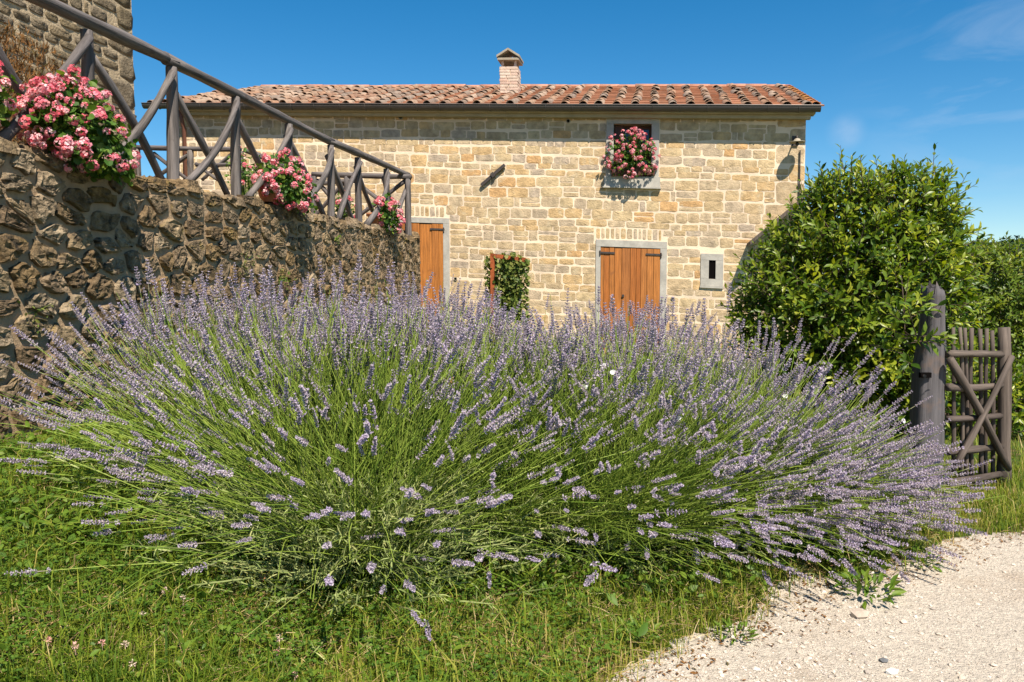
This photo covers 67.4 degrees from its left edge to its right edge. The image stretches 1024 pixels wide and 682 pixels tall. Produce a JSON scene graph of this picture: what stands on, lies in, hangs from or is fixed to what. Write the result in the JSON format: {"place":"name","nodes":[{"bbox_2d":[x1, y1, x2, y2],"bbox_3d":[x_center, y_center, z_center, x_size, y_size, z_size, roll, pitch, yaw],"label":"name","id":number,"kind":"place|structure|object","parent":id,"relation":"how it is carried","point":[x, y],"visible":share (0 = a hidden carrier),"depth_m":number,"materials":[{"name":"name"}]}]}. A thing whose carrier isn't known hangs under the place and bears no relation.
{"place":"outdoors","nodes":[
{"label":"outdoors","id":0,"kind":"place"},
{"bbox_2d":[0,298,1023,681],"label":"ground","id":1,"kind":"structure","parent":0,"point":[976,456],"depth_m":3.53,"materials":[{"name":"green plant"}]},
{"bbox_2d":[71,641,78,653],"bbox_3d":[-1.365,0.985,2.403,0.026,0.094,0.022,0,4,0],"label":"clover blossom","id":2,"kind":"object","parent":1,"relation":"on","point":[75,642],"visible":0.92,"depth_m":2.40,"materials":[{"name":"white plant"}]},
{"bbox_2d":[0,137,420,443],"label":"retaining wall","id":3,"kind":"structure","parent":1,"relation":"on","point":[66,238],"depth_m":5.81,"materials":[{"name":"stone"}]},
{"bbox_2d":[0,60,21,127],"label":"potted geranium","id":4,"kind":"object","parent":3,"relation":"on","point":[8,109],"visible":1,"depth_m":4.75,"materials":[{"name":"plant"}]},
{"bbox_2d":[17,301,52,333],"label":"wall weed","id":5,"kind":"object","parent":3,"relation":"attached to","point":[35,312],"depth_m":4.95,"materials":[{"name":"green plant"}]},
{"bbox_2d":[12,64,141,188],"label":"potted geranium","id":6,"kind":"object","parent":3,"relation":"on","point":[64,122],"visible":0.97,"depth_m":5.11,"materials":[{"name":"plant"}]},
{"bbox_2d":[0,0,409,230],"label":"log railing","id":7,"kind":"object","parent":3,"relation":"on","point":[83,50],"visible":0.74,"depth_m":6.83,"materials":[{"name":"grey wood"}]},
{"bbox_2d":[237,249,258,277],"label":"wall weed","id":8,"kind":"object","parent":3,"relation":"attached to","point":[244,263],"depth_m":7.44,"materials":[{"name":"green plant"}]},
{"bbox_2d":[251,147,318,214],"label":"potted geranium","id":9,"kind":"object","parent":3,"relation":"on","point":[280,184],"visible":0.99,"depth_m":8.08,"materials":[{"name":"plant"}]},
{"bbox_2d":[278,269,293,289],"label":"wall weed","id":10,"kind":"object","parent":3,"relation":"attached to","point":[283,277],"depth_m":8.16,"materials":[{"name":"green plant"}]},
{"bbox_2d":[334,233,343,245],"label":"wall weed","id":11,"kind":"object","parent":3,"relation":"attached to","point":[337,237],"depth_m":9.52,"materials":[{"name":"green plant"}]},
{"bbox_2d":[366,192,405,234],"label":"potted geranium","id":12,"kind":"object","parent":3,"relation":"on","point":[389,213],"visible":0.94,"depth_m":11.21,"materials":[{"name":"plant"}]},
{"bbox_2d":[0,259,425,523],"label":"lavender plant","id":13,"kind":"object","parent":1,"relation":"on","point":[159,356],"visible":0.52,"depth_m":3.72,"materials":[{"name":"purple plant"}]},
{"bbox_2d":[4,250,645,660],"bbox_3d":[-0.635,0.332,3.306,2.456,1.451,2.277,0,4,0],"label":"lavender plant","id":14,"kind":"object","parent":1,"relation":"on","point":[298,482],"visible":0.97,"depth_m":3.09,"materials":[{"name":"green plant"}]},
{"bbox_2d":[0,432,655,681],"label":"clover","id":15,"kind":"object","parent":1,"relation":"on","point":[316,642],"depth_m":2.77,"materials":[{"name":"green plant"}]},
{"bbox_2d":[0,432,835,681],"bbox_3d":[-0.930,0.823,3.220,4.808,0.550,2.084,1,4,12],"label":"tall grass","id":16,"kind":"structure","parent":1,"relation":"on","point":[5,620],"depth_m":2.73,"materials":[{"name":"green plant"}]},
{"bbox_2d":[276,272,567,397],"bbox_3d":[-0.619,0.241,4.949,1.857,1.382,2.015,3,5,37],"label":"lavender plant","id":17,"kind":"object","parent":1,"relation":"on","point":[442,298],"visible":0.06,"depth_m":4.88,"materials":[{"name":"purple plant"}]},
{"bbox_2d":[0,417,913,681],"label":"undergrowth","id":18,"kind":"object","parent":1,"relation":"on","point":[643,628],"visible":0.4,"depth_m":3.27,"materials":[{"name":"green plant"}]},
{"bbox_2d":[141,48,823,362],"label":"stone house","id":19,"kind":"structure","parent":1,"relation":"on","point":[509,163],"depth_m":14.70,"materials":[{"name":"stone"}]},
{"bbox_2d":[383,217,449,332],"bbox_3d":[-1.992,-1.122,15.382,1.570,2.764,0.164,1,4,11],"label":"doorway","id":20,"kind":"structure","parent":19,"relation":"in","point":[434,237],"depth_m":15.21,"materials":[{"name":"orange wood"}]},
{"bbox_2d":[595,239,666,351],"bbox_3d":[2.255,-0.705,14.581,1.323,2.445,0.164,1,4,11],"label":"doorway","id":21,"kind":"structure","parent":19,"relation":"in","point":[628,273],"depth_m":14.50,"materials":[{"name":"orange wood"}]},
{"bbox_2d":[603,126,660,178],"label":"potted geranium","id":22,"kind":"object","parent":19,"relation":"attached to","point":[631,160],"visible":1,"depth_m":14.18,"materials":[{"name":"pink plant"}]},
{"bbox_2d":[603,118,660,188],"bbox_3d":[2.257,-3.532,14.428,1.072,1.393,0.300,1,4,11],"label":"window","id":23,"kind":"structure","parent":19,"relation":"in","point":[653,181],"depth_m":14.37,"materials":[{"name":"grey stone"}]},
{"bbox_2d":[700,253,723,288],"bbox_3d":[3.728,-1.306,14.372,0.419,0.654,0.375,1,4,11],"label":"slit window","id":24,"kind":"structure","parent":19,"relation":"in","point":[709,265],"depth_m":14.21,"materials":[{"name":"grey stone"}]},
{"bbox_2d":[789,135,804,145],"bbox_3d":[5.038,-3.559,13.616,0.274,0.222,0.380,0,4,0],"label":"wall lamp","id":25,"kind":"object","parent":19,"relation":"attached to","point":[796,141],"visible":1,"depth_m":13.56,"materials":[{"name":"metal"}]},
{"bbox_2d":[246,287,729,587],"bbox_3d":[-0.089,0.407,3.730,2.124,1.337,2.350,0,4,0],"label":"lavender plant","id":26,"kind":"object","parent":1,"relation":"on","point":[500,517],"visible":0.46,"depth_m":3.44,"materials":[{"name":"green plant"}]},
{"bbox_2d":[490,253,525,338],"bbox_3d":[-0.073,-0.572,13.473,0.630,1.931,0.060,1,4,11],"label":"rusty frame","id":27,"kind":"object","parent":1,"relation":"on","point":[492,270],"visible":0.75,"depth_m":13.45,"materials":[{"name":"orange metal"}]},
{"bbox_2d":[483,251,530,330],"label":"ivy","id":28,"kind":"object","parent":27,"relation":"attached to","point":[510,284],"visible":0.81,"depth_m":13.43,"materials":[{"name":"green plant"}]},
{"bbox_2d":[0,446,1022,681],"bbox_3d":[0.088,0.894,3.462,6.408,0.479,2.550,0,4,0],"label":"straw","id":29,"kind":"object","parent":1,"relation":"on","point":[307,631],"visible":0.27,"depth_m":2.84,"materials":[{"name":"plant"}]},
{"bbox_2d":[604,614,675,653],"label":"weed tuft","id":30,"kind":"object","parent":1,"relation":"on","point":[657,625],"visible":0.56,"depth_m":2.86,"materials":[{"name":"green plant"}]},
{"bbox_2d":[419,286,873,595],"bbox_3d":[0.558,0.413,3.692,2.127,1.356,2.432,0,4,0],"label":"lavender plant","id":31,"kind":"object","parent":1,"relation":"on","point":[640,526],"visible":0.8,"depth_m":3.42,"materials":[{"name":"green plant"}]},
{"bbox_2d":[523,295,828,445],"bbox_3d":[0.801,0.358,4.968,1.986,1.311,2.222,0,4,0],"label":"lavender plant","id":32,"kind":"object","parent":1,"relation":"on","point":[691,345],"visible":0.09,"depth_m":5.00,"materials":[{"name":"purple plant"}]},
{"bbox_2d":[540,283,964,589],"bbox_3d":[1.146,0.386,3.981,2.236,1.374,2.101,-3,4,-35],"label":"lavender plant","id":33,"kind":"object","parent":1,"relation":"on","point":[837,434],"visible":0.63,"depth_m":3.56,"materials":[{"name":"purple plant"}]},
{"bbox_2d":[654,371,1004,582],"bbox_3d":[1.514,0.612,4.145,1.873,0.904,1.917,0,4,0],"label":"lavender plant","id":34,"kind":"object","parent":1,"relation":"on","point":[937,508],"visible":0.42,"depth_m":3.63,"materials":[{"name":"purple plant"}]},
{"bbox_2d":[645,360,1023,505],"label":"grass","id":35,"kind":"structure","parent":1,"relation":"on","point":[1018,477],"depth_m":5.61,"materials":[{"name":"green plant"}]},
{"bbox_2d":[716,143,993,452],"bbox_3d":[2.475,-0.309,5.782,1.864,2.413,2.170,3,5,39],"label":"laurel bush","id":36,"kind":"object","parent":1,"relation":"on","point":[880,247],"visible":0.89,"depth_m":5.61,"materials":[{"name":"green plant"}]},
{"bbox_2d":[908,280,946,493],"bbox_3d":[2.647,0.302,4.879,0.194,1.377,0.210,0,4,0],"label":"gate post","id":37,"kind":"object","parent":1,"relation":"on","point":[928,378],"visible":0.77,"depth_m":4.83,"materials":[{"name":"grey wood"}]},
{"bbox_2d":[944,327,1014,486],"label":"garden gate","id":38,"kind":"structure","parent":37,"relation":"attached to","point":[984,404],"depth_m":4.97,"materials":[{"name":"grey wood"}]},
{"bbox_2d":[897,315,1023,436],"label":"shrub","id":39,"kind":"object","parent":1,"relation":"on","point":[1018,411],"visible":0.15,"depth_m":6.93,"materials":[{"name":"green plant"}]},
{"bbox_2d":[937,230,1023,403],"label":"leafy shrub","id":40,"kind":"object","parent":1,"relation":"on","point":[1006,277],"visible":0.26,"depth_m":8.02,"materials":[{"name":"green plant"}]},
{"bbox_2d":[975,279,1023,355],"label":"leafy shrub","id":41,"kind":"object","parent":1,"relation":"on","point":[999,318],"depth_m":10.53,"materials":[{"name":"green plant"}]},
{"bbox_2d":[131,0,1023,273],"label":"sky","id":42,"kind":"structure","parent":0,"point":[897,77],"materials":[{"name":"blue"}]},
{"bbox_2d":[607,531,1023,681],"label":"gravel path","id":43,"kind":"structure","parent":0,"point":[978,649],"depth_m":2.93,"materials":[{"name":"beige gravel"}]},
{"bbox_2d":[711,617,758,643],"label":"weed tuft","id":44,"kind":"object","parent":43,"relation":"on","point":[727,623],"visible":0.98,"depth_m":2.88,"materials":[{"name":"green plant"}]},
{"bbox_2d":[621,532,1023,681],"bbox_3d":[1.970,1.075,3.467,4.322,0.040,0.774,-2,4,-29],"label":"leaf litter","id":45,"kind":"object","parent":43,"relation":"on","point":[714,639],"visible":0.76,"depth_m":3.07,"materials":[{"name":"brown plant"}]},
{"bbox_2d":[810,547,890,577],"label":"weed tuft","id":46,"kind":"object","parent":43,"relation":"on","point":[883,565],"visible":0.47,"depth_m":3.56,"materials":[{"name":"green plant"}]},
{"bbox_2d":[850,608,869,618],"bbox_3d":[1.390,1.090,3.066,0.078,0.040,0.055,0,4,0],"label":"loose stone","id":47,"kind":"object","parent":43,"relation":"on","point":[859,613],"visible":1,"depth_m":3.05,"materials":[{"name":"stone"}]},
{"bbox_2d":[823,566,906,609],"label":"weed tuft","id":48,"kind":"object","parent":43,"relation":"on","point":[866,578],"visible":0.96,"depth_m":3.29,"materials":[{"name":"green plant"}]},
{"bbox_2d":[879,658,888,662],"bbox_3d":[1.306,1.122,2.695,0.030,0.017,0.026,0,4,0],"label":"loose stone","id":49,"kind":"object","parent":43,"relation":"on","point":[883,660],"visible":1,"depth_m":2.69,"materials":[{"name":"grey stone"}]},
{"bbox_2d":[886,668,898,674],"bbox_3d":[1.292,1.125,2.610,0.035,0.024,0.032,3,5,42],"label":"loose stone","id":50,"kind":"object","parent":43,"relation":"on","point":[891,671],"visible":1,"depth_m":2.60,"materials":[{"name":"white stone"}]},
{"bbox_2d":[888,542,949,572],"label":"weed tuft","id":51,"kind":"object","parent":43,"relation":"on","point":[916,547],"visible":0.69,"depth_m":3.64,"materials":[{"name":"green plant"}]},
{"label":"hill","id":52,"kind":"structure","parent":0,"visible":0},
{"bbox_2d":[807,235,1023,296],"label":"wood","id":53,"kind":"object","parent":52,"relation":"on","point":[1012,240],"visible":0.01,"depth_m":197.01,"materials":[{"name":"green plant"}]},
{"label":"terrace","id":54,"kind":"structure","parent":0,"visible":0},
{"bbox_2d":[0,17,73,158],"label":"dried shrub","id":55,"kind":"object","parent":54,"relation":"on","point":[21,66],"visible":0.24,"depth_m":6.17,"materials":[{"name":"brown plant"}]},
{"bbox_2d":[0,0,136,174],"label":"stone building","id":56,"kind":"structure","parent":54,"relation":"on","point":[62,36],"depth_m":8.22,"materials":[{"name":"beige stone"}]},
{"bbox_2d":[224,147,264,196],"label":"potted geranium","id":57,"kind":"object","parent":54,"relation":"on","point":[249,182],"visible":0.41,"depth_m":12.46,"materials":[{"name":"plant"}]},
{"bbox_2d":[136,145,411,235],"bbox_3d":[-4.106,-2.515,12.948,5.041,1.736,0.139,1,4,11],"label":"log railing","id":58,"kind":"object","parent":54,"relation":"on","point":[346,176],"visible":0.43,"depth_m":12.74,"materials":[{"name":"wood"}]},
{"bbox_2d":[335,191,354,217],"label":"potted geranium","id":59,"kind":"object","parent":54,"relation":"on","point":[337,201],"visible":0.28,"depth_m":12.28,"materials":[{"name":"plant"}]}
]}

